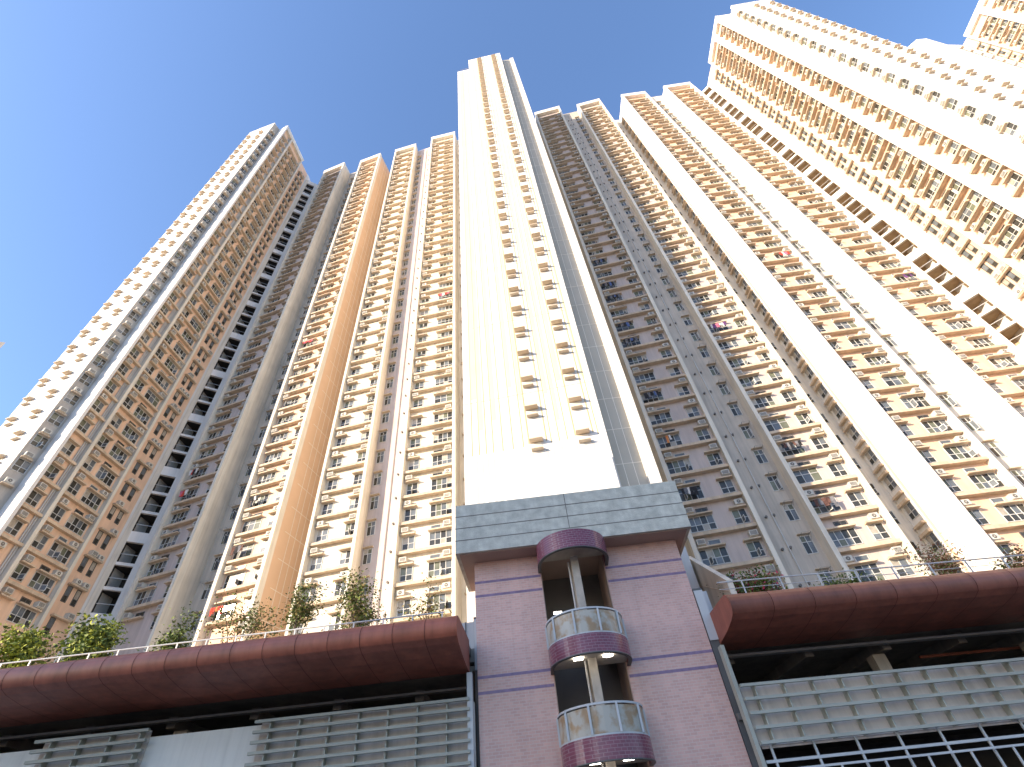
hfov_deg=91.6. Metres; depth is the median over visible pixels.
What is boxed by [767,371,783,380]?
window
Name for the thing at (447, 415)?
window
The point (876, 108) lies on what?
window
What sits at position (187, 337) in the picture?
window
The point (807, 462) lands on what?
vent window
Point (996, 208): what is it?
window
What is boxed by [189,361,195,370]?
window
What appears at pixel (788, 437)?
vent window
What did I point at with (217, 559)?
window
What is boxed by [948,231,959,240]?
window
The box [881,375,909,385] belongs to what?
window
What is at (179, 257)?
window
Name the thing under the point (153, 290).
window
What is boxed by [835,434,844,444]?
window
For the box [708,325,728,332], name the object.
window
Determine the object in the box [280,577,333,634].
tree
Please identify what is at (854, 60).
window
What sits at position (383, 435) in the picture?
window
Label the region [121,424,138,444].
window
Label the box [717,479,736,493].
window
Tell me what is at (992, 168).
window
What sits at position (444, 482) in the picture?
window
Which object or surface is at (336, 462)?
window
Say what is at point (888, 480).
window
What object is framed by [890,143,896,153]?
window
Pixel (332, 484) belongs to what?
window
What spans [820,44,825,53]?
window
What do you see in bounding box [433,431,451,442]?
window
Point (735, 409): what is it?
window
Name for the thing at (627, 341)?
laundry
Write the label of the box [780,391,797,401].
window
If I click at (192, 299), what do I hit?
window
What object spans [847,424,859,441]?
window
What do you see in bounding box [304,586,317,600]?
window
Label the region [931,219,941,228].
window
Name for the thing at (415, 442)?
window
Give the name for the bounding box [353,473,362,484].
window
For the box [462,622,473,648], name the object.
metal screen
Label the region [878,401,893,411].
window
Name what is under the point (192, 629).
window
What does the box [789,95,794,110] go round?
window
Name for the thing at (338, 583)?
window
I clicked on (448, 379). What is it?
window
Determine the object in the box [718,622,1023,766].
podium building
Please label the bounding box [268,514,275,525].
window
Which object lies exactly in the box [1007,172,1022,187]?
window
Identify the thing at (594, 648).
stair tower
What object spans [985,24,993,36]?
window
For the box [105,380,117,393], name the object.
window
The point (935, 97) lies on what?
window
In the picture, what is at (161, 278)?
window
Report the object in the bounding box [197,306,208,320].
window
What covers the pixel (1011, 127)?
window
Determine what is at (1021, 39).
window
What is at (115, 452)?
window
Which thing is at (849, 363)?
window
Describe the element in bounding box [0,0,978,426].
sky
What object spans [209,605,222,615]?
laundry
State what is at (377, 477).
window
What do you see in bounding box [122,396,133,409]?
window
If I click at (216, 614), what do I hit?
window
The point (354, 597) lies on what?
tree
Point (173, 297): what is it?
window
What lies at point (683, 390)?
window
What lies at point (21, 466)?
window
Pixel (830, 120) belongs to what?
window
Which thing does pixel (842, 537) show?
window
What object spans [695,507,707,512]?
vent window
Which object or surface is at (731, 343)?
window
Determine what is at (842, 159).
window
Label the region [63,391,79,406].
window
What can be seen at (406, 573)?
window
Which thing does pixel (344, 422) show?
window
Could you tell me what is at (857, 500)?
window
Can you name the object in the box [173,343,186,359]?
window
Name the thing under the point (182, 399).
window
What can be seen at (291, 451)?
window
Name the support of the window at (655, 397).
in the apartment building at (864, 373)
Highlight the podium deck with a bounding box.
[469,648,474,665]
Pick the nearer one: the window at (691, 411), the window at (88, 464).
the window at (691, 411)
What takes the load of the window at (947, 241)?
in the apartment tower at (930, 146)
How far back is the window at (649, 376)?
50.71 m
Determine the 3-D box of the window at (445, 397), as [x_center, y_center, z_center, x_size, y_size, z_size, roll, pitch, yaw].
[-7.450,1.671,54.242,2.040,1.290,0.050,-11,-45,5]
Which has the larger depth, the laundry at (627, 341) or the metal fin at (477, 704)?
the laundry at (627, 341)
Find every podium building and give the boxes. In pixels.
[0,666,476,766]
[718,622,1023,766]
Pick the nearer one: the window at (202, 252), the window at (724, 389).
the window at (724, 389)
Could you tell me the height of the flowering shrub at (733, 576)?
2.416 m
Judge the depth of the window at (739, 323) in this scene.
53.91 m
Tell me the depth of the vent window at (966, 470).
38.79 m
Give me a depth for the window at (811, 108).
76.28 m
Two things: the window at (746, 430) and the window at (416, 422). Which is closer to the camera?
the window at (746, 430)
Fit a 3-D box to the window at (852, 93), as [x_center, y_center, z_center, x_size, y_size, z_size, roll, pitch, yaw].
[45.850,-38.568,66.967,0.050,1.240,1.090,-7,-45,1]
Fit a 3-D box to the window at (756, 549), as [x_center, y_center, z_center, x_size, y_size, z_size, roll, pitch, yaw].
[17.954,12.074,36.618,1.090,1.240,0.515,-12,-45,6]
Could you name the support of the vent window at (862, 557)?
in the apartment building at (864, 373)
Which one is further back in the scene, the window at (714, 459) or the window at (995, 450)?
the window at (714, 459)
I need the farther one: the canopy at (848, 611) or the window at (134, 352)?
the window at (134, 352)
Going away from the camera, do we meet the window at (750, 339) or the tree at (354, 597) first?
the tree at (354, 597)
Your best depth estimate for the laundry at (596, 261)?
65.77 m
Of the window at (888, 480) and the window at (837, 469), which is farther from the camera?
the window at (888, 480)
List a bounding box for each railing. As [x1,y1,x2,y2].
[0,611,444,667]
[716,554,1023,592]
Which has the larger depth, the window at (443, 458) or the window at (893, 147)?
the window at (893, 147)
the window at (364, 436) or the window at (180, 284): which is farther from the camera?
the window at (180, 284)
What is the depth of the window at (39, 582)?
42.42 m
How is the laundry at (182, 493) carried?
hanging from the apartment building at (338, 444)
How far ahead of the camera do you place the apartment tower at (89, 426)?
54.86 m
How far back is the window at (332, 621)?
39.86 m
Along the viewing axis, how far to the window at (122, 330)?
57.66 m
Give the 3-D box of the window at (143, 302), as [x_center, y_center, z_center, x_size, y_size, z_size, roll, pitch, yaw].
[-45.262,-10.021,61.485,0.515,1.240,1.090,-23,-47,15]
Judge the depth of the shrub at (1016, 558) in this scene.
22.23 m
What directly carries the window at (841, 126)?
in the apartment tower at (930, 146)
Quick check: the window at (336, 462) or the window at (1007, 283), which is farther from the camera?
the window at (336, 462)
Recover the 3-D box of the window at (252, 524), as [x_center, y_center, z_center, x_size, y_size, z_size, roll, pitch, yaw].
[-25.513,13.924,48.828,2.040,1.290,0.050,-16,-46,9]
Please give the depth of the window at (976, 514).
36.09 m
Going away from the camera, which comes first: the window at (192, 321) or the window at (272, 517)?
the window at (272, 517)
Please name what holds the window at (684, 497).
in the apartment building at (864, 373)
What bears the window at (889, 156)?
in the apartment tower at (930, 146)
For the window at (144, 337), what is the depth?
58.66 m
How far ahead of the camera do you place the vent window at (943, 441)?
40.74 m
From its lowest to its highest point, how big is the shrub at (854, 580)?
1.662 m
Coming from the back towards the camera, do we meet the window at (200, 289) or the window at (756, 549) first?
the window at (200, 289)
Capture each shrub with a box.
[0,615,61,668]
[40,612,129,663]
[716,563,787,596]
[726,569,741,593]
[813,568,881,585]
[892,533,975,575]
[989,543,1023,569]
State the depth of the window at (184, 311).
66.30 m
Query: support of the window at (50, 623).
in the apartment tower at (89, 426)
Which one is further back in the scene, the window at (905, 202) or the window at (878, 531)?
the window at (905, 202)
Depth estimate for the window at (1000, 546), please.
34.29 m
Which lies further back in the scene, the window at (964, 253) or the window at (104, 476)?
the window at (964, 253)
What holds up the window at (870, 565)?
in the apartment building at (864, 373)
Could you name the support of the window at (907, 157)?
in the apartment tower at (930, 146)
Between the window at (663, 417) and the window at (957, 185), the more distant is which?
the window at (957, 185)
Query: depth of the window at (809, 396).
50.55 m
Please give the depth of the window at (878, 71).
65.10 m
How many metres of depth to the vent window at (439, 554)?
41.50 m
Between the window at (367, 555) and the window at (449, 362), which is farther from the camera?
the window at (449, 362)
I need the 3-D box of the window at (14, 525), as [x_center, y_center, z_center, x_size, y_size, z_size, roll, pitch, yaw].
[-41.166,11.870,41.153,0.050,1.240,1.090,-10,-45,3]
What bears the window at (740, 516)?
in the apartment building at (864, 373)
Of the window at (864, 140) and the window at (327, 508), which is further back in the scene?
the window at (864, 140)
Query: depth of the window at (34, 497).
43.10 m
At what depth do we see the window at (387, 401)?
57.79 m
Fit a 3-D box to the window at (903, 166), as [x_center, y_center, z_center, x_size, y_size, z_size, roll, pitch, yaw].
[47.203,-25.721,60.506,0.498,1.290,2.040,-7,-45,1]
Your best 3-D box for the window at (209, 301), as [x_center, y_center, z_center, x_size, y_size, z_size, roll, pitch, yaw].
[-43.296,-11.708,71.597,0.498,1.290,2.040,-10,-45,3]
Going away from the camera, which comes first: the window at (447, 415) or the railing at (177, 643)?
the railing at (177, 643)
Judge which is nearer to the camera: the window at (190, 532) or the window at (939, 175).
the window at (190, 532)
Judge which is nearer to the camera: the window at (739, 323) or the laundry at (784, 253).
the window at (739, 323)
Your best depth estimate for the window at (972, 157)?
51.55 m
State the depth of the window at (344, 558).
43.73 m
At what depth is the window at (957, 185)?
53.62 m
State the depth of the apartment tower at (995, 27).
99.68 m
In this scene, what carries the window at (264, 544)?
in the apartment building at (338, 444)
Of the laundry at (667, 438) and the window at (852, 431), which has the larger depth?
the window at (852, 431)
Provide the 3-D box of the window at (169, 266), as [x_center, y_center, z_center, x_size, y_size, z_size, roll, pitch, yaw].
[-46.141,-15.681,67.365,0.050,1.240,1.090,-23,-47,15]
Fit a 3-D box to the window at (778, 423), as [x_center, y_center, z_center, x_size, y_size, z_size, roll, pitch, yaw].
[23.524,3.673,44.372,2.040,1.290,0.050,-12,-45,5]
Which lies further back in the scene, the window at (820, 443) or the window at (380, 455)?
the window at (380, 455)
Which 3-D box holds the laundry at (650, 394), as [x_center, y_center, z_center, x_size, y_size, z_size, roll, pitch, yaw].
[13.629,1.199,48.485,1.600,0.708,0.555,-12,-45,6]
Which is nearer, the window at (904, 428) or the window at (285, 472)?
the window at (904, 428)
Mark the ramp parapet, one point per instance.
(707, 577)
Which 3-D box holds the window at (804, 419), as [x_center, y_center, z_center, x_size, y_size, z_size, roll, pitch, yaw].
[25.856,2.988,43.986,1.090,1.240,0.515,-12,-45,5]
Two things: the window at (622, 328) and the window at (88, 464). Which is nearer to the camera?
the window at (88, 464)
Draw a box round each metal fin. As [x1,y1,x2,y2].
[473,617,479,766]
[692,588,758,766]
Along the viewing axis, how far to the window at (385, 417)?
55.86 m
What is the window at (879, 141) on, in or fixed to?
in the apartment tower at (930, 146)
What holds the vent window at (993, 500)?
in the apartment building at (864, 373)
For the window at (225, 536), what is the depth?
50.21 m
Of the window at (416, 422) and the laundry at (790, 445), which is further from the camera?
the window at (416, 422)
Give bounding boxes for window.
[4,517,23,536]
[6,604,36,628]
[10,457,31,474]
[10,562,29,582]
[20,596,31,604]
[25,489,42,507]
[27,571,55,595]
[29,433,49,449]
[30,532,48,550]
[39,564,50,571]
[43,616,55,633]
[44,464,60,481]
[46,541,72,564]
[47,412,64,427]
[49,505,65,522]
[58,535,67,542]
[60,585,73,602]
[61,440,76,456]
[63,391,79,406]
[63,514,87,536]
[66,479,81,495]
[69,590,81,606]
[74,508,83,515]
[77,418,90,434]
[77,556,88,572]
[78,373,93,386]
[80,489,101,510]
[82,456,96,471]
[86,561,96,576]
[91,398,104,413]
[92,355,106,369]
[92,530,103,544]
[95,466,115,486]
[96,434,109,449]
[100,535,110,549]
[104,339,118,352]
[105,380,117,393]
[106,505,116,519]
[108,444,127,464]
[110,414,121,428]
[114,510,123,524]
[116,324,129,336]
[118,363,128,375]
[120,483,128,495]
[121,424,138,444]
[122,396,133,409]
[127,310,140,322]
[127,488,135,500]
[130,347,139,359]
[132,462,140,474]
[133,143,452,605]
[133,406,149,425]
[134,378,144,392]
[138,297,149,308]
[138,467,146,479]
[140,331,149,343]
[143,442,151,453]
[144,389,159,406]
[145,363,154,374]
[148,285,158,295]
[149,447,157,459]
[149,615,157,629]
[151,317,159,328]
[154,424,161,435]
[155,347,164,358]
[155,372,169,390]
[157,273,167,283]
[160,304,168,315]
[160,429,166,440]
[162,584,170,597]
[163,407,170,417]
[164,334,173,344]
[164,357,177,373]
[166,262,175,272]
[169,292,177,302]
[169,412,175,422]
[172,391,179,400]
[173,320,181,330]
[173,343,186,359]
[174,252,183,261]
[174,556,181,568]
[178,280,185,290]
[178,396,184,406]
[181,242,190,251]
[181,375,187,385]
[182,307,189,317]
[182,330,193,345]
[185,530,192,541]
[186,269,192,278]
[186,381,192,390]
[189,132,301,314]
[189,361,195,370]
[189,614,200,631]
[190,295,196,305]
[190,317,201,332]
[193,259,199,268]
[194,367,200,375]
[197,284,203,294]
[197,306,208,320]
[200,249,206,257]
[200,584,211,599]
[204,274,210,283]
[204,294,214,308]
[210,556,220,571]
[211,283,220,297]
[212,601,236,620]
[220,530,230,544]
[222,571,245,588]
[232,543,254,559]
[241,517,262,532]
[242,598,251,613]
[249,493,269,507]
[251,568,259,581]
[257,471,276,484]
[260,539,268,552]
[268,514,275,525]
[275,490,282,500]
[282,468,288,477]
[288,448,294,456]
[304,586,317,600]
[309,556,322,570]
[316,528,328,541]
[321,502,333,514]
[326,479,338,490]
[328,613,340,629]
[331,457,342,467]
[333,580,345,596]
[336,437,346,446]
[339,550,350,564]
[340,418,350,426]
[344,522,354,535]
[348,497,358,509]
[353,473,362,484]
[357,452,365,461]
[359,578,368,595]
[360,431,368,440]
[362,548,372,564]
[364,413,371,420]
[366,521,375,536]
[367,395,374,402]
[370,496,378,509]
[373,472,381,485]
[376,451,384,463]
[379,431,386,442]
[381,412,389,423]
[384,395,391,405]
[396,599,410,616]
[399,565,412,581]
[402,535,414,550]
[404,507,416,521]
[406,482,417,494]
[408,459,419,470]
[410,437,420,447]
[412,417,421,426]
[413,399,422,407]
[415,381,423,389]
[416,365,424,372]
[426,592,451,611]
[428,559,451,577]
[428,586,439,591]
[429,528,451,545]
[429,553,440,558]
[430,501,451,516]
[431,476,451,489]
[432,453,451,465]
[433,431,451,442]
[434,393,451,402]
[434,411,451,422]
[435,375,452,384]
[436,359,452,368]
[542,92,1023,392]
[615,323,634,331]
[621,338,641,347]
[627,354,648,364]
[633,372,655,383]
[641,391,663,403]
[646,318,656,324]
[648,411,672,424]
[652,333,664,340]
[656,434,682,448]
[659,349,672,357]
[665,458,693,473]
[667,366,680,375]
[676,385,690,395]
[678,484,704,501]
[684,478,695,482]
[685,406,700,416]
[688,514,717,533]
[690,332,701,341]
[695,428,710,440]
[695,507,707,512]
[698,348,710,357]
[698,546,731,565]
[706,452,723,465]
[707,365,720,375]
[707,538,720,544]
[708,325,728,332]
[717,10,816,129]
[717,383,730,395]
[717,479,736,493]
[718,339,739,349]
[728,356,750,367]
[728,404,742,416]
[730,508,750,524]
[734,319,747,327]
[739,375,762,386]
[740,425,755,438]
[744,335,758,343]
[745,540,766,557]
[750,395,775,407]
[752,449,768,463]
[755,352,770,361]
[763,417,789,430]
[766,475,783,491]
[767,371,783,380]
[768,576,782,589]
[777,442,805,456]
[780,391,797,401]
[781,504,800,521]
[782,435,793,439]
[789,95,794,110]
[792,467,823,483]
[795,412,813,424]
[797,461,810,465]
[798,101,803,115]
[798,535,818,554]
[806,393,814,402]
[807,106,812,121]
[809,495,842,514]
[810,436,830,449]
[814,489,827,494]
[816,111,822,126]
[817,570,834,584]
[818,383,827,398]
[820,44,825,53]
[820,413,829,422]
[825,117,832,133]
[827,462,848,477]
[828,341,841,348]
[828,527,862,547]
[830,48,836,57]
[832,403,843,419]
[833,520,847,525]
[835,124,843,139]
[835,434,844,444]
[838,85,842,95]
[840,52,846,62]
[840,156,846,163]
[844,359,856,367]
[845,491,868,507]
[846,130,854,147]
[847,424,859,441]
[848,170,855,176]
[848,562,886,581]
[849,91,854,100]
[851,57,857,67]
[851,458,861,468]
[852,122,857,130]
[854,554,869,561]
[857,137,866,154]
[859,379,874,388]
[860,97,866,107]
[860,177,866,185]
[862,61,869,72]
[862,172,869,179]
[864,128,869,137]
[864,355,891,365]
[864,448,877,465]
[866,522,891,540]
[869,145,879,162]
[869,483,880,495]
[871,186,879,193]
[873,103,879,114]
[874,67,882,77]
[874,180,882,187]
[876,136,882,144]
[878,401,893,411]
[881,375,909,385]
[882,153,892,171]
[883,473,897,491]
[884,195,892,202]
[886,110,893,120]
[887,72,895,83]
[887,189,895,196]
[888,511,900,524]
[889,557,916,577]
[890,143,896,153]
[895,161,906,180]
[897,424,914,435]
[898,205,906,212]
[900,78,909,89]
[900,117,908,128]
[900,396,931,408]
[901,198,910,206]
[903,152,911,161]
[903,501,919,520]
[909,541,923,555]
[910,170,922,189]
[912,215,921,223]
[914,125,923,136]
[915,84,924,96]
[916,208,925,217]
[916,415,928,419]
[918,161,926,171]
[918,373,936,385]
[918,449,937,462]
[920,419,953,432]
[925,180,938,200]
[925,531,942,552]
[927,226,937,235]
[930,90,940,103]
[931,133,940,145]
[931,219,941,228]
[935,170,944,180]
[938,394,957,407]
[938,440,951,444]
[941,190,956,211]
[941,478,962,492]
[942,444,978,459]
[944,237,954,247]
[946,97,958,110]
[948,142,958,154]
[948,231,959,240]
[952,180,961,191]
[959,201,975,223]
[959,417,980,431]
[961,250,973,260]
[963,467,976,472]
[964,104,976,118]
[966,151,978,164]
[966,243,978,253]
[967,472,1005,489]
[967,509,990,524]
[970,191,981,202]
[978,213,996,235]
[980,263,993,274]
[983,113,996,127]
[983,442,1006,457]
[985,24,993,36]
[985,256,998,267]
[986,161,999,175]
[989,497,1004,503]
[990,203,1002,215]
[994,503,1023,522]
[995,27,1003,39]
[996,543,1018,561]
[998,226,1018,249]
[1001,278,1014,289]
[1003,121,1018,136]
[1006,30,1015,42]
[1006,271,1020,282]
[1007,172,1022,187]
[1010,1,1016,8]
[1010,469,1023,485]
[1011,215,1023,228]
[1012,405,1023,416]
[1017,32,1023,45]
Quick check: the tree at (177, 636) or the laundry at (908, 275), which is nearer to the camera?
the tree at (177, 636)
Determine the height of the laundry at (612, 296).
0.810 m
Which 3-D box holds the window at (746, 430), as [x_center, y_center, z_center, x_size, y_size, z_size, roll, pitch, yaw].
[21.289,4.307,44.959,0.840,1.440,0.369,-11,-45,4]
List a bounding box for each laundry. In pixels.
[179,489,190,496]
[188,468,200,475]
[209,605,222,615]
[229,544,246,555]
[248,494,262,502]
[593,258,604,263]
[602,281,614,287]
[607,294,619,299]
[617,321,631,327]
[623,337,637,343]
[643,390,658,398]
[665,435,671,442]
[680,486,698,494]
[711,321,725,327]
[779,251,790,255]
[781,440,802,448]
[812,495,838,506]
[900,273,915,277]
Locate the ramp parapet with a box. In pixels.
[689,556,736,607]
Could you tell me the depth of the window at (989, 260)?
50.91 m
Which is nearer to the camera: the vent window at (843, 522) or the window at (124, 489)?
the vent window at (843, 522)
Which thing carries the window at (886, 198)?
in the apartment tower at (930, 146)
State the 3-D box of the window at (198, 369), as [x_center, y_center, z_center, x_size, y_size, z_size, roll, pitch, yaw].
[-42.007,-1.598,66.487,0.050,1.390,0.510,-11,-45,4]
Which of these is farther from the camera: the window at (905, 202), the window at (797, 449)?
the window at (905, 202)
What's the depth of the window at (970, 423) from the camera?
42.17 m
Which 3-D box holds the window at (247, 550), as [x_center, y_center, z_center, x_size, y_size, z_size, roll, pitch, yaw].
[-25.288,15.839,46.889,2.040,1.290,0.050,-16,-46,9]
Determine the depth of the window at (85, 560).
46.38 m
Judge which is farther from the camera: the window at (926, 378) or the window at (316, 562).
the window at (926, 378)
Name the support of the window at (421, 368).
in the apartment building at (338, 444)
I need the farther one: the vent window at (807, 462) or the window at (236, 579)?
the window at (236, 579)
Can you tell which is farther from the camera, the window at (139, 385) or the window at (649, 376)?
the window at (139, 385)
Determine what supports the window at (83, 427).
in the apartment tower at (89, 426)
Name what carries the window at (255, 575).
in the apartment building at (338, 444)
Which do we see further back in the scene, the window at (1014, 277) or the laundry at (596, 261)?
the laundry at (596, 261)
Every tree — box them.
[137,601,207,651]
[196,584,290,643]
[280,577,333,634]
[321,566,390,630]
[397,572,451,620]
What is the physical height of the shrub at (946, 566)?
2.917 m
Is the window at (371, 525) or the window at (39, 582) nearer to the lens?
the window at (39, 582)
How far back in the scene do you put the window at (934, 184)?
56.76 m
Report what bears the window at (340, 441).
in the apartment building at (338, 444)
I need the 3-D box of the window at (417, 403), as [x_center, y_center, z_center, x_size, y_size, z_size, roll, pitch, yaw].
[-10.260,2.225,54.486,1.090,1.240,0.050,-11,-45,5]
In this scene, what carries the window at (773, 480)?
in the apartment building at (864, 373)
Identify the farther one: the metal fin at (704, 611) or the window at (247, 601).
the window at (247, 601)
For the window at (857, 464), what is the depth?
44.93 m
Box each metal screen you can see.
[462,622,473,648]
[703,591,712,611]
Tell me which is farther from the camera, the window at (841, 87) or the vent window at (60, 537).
the window at (841, 87)
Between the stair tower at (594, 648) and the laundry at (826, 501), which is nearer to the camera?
the stair tower at (594, 648)
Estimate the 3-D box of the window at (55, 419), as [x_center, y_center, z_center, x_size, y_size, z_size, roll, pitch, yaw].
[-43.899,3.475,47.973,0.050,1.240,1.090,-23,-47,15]
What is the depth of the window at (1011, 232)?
48.90 m
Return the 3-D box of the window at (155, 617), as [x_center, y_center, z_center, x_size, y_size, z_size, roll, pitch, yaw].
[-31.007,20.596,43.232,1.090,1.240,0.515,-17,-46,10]
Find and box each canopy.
[0,615,469,727]
[710,567,1023,650]
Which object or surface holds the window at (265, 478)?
in the apartment building at (338, 444)
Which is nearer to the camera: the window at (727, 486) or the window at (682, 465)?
the window at (727, 486)
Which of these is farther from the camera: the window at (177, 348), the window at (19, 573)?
the window at (177, 348)
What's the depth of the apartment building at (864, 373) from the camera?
49.34 m
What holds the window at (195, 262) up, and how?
in the apartment tower at (89, 426)
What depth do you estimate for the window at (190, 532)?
49.29 m
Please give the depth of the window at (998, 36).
99.83 m
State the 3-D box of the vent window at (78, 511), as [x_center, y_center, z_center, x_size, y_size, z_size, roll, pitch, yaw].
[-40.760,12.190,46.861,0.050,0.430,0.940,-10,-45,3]
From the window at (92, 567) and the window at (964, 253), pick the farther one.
the window at (964, 253)
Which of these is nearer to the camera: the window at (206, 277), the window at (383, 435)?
the window at (383, 435)
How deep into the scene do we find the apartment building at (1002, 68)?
95.60 m
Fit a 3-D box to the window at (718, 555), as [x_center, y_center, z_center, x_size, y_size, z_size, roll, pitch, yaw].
[15.042,12.733,36.912,2.040,1.290,0.483,-12,-45,6]
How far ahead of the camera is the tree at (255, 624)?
23.10 m
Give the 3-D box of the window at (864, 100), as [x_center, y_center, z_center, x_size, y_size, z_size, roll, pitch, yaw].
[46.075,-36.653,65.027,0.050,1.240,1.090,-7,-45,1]
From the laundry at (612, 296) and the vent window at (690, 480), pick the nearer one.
the vent window at (690, 480)
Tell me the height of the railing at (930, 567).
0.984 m
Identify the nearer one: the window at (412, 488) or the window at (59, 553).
the window at (59, 553)
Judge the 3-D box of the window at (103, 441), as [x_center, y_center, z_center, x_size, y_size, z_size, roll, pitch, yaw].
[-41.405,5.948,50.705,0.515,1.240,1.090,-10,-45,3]
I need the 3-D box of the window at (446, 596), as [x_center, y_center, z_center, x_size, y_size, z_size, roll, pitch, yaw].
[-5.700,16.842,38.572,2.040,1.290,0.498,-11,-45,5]
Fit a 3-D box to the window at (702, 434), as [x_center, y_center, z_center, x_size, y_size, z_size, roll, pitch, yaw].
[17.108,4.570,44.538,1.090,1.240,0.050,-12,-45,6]
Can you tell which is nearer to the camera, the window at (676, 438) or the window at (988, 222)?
the window at (676, 438)
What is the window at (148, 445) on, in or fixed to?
in the apartment tower at (89, 426)
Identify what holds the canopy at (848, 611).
on the podium building at (954, 697)
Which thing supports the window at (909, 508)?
in the apartment building at (864, 373)
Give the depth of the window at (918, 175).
58.67 m
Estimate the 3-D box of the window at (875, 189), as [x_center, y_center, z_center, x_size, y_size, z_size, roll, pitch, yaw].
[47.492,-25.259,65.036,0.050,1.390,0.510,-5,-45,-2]
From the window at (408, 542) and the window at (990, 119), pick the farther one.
the window at (990, 119)
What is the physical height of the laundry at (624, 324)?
0.803 m
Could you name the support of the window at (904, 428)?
in the apartment building at (864, 373)
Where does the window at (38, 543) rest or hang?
in the apartment tower at (89, 426)
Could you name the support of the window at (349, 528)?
in the apartment building at (338, 444)
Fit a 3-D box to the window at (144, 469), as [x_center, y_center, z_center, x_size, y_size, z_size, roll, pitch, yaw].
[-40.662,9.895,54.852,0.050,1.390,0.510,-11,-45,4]
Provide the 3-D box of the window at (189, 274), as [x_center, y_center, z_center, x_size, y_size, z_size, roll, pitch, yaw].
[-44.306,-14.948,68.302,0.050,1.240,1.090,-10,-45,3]
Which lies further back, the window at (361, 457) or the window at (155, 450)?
the window at (155, 450)
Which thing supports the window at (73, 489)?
in the apartment tower at (89, 426)
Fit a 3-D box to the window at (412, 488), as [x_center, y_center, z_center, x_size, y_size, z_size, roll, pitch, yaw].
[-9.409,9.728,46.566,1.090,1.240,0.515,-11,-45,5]
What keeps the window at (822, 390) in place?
in the apartment building at (864, 373)
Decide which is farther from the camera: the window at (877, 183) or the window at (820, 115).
the window at (820, 115)
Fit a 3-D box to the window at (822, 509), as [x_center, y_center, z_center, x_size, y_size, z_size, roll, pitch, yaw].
[24.153,9.281,38.412,2.040,1.290,0.457,-12,-45,5]
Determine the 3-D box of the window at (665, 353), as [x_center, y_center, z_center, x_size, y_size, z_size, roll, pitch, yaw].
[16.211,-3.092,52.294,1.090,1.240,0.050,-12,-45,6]
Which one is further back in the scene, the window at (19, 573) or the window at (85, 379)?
the window at (85, 379)
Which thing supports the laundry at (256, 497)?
hanging from the apartment building at (338, 444)
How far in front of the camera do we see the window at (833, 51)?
72.87 m
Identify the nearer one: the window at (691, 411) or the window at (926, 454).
the window at (926, 454)
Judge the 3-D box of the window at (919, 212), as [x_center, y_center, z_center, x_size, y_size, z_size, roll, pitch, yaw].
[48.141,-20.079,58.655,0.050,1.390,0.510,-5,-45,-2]
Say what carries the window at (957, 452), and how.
in the apartment building at (864, 373)
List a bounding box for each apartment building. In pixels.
[107,131,466,655]
[534,82,1023,589]
[908,39,1023,86]
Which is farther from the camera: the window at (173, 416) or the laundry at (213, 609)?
the window at (173, 416)
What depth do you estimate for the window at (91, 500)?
48.31 m
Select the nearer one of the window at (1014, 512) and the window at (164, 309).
the window at (1014, 512)
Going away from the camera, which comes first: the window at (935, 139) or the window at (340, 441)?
the window at (340, 441)
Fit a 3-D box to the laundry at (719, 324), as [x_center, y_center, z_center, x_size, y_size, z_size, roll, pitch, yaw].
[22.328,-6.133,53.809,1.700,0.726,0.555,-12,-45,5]
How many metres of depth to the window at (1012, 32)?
97.89 m
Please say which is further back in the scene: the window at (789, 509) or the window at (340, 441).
the window at (340, 441)
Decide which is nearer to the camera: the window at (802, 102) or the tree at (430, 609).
the tree at (430, 609)
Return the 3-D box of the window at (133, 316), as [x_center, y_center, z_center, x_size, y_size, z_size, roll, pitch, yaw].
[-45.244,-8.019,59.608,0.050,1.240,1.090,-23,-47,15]
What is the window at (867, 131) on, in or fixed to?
in the apartment tower at (930, 146)
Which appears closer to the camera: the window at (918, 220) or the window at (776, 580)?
the window at (776, 580)
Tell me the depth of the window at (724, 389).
48.84 m
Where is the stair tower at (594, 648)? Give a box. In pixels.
[455,481,751,766]
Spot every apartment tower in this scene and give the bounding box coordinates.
[0,123,309,667]
[458,53,699,621]
[707,0,1023,342]
[963,0,1023,62]
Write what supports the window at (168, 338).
in the apartment tower at (89, 426)
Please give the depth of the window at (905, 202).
60.62 m
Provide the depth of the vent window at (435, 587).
39.54 m
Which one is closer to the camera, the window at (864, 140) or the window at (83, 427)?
the window at (83, 427)
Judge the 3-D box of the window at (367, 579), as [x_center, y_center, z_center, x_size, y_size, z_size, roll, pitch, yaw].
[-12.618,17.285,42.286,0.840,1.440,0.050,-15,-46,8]
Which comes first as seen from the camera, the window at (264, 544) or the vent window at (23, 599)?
the vent window at (23, 599)
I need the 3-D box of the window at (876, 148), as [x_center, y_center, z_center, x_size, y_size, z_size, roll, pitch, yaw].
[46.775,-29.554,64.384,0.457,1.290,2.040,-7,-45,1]
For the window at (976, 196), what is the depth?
51.67 m
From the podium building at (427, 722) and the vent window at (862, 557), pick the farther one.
the vent window at (862, 557)
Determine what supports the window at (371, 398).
in the apartment building at (338, 444)
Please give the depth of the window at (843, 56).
70.91 m

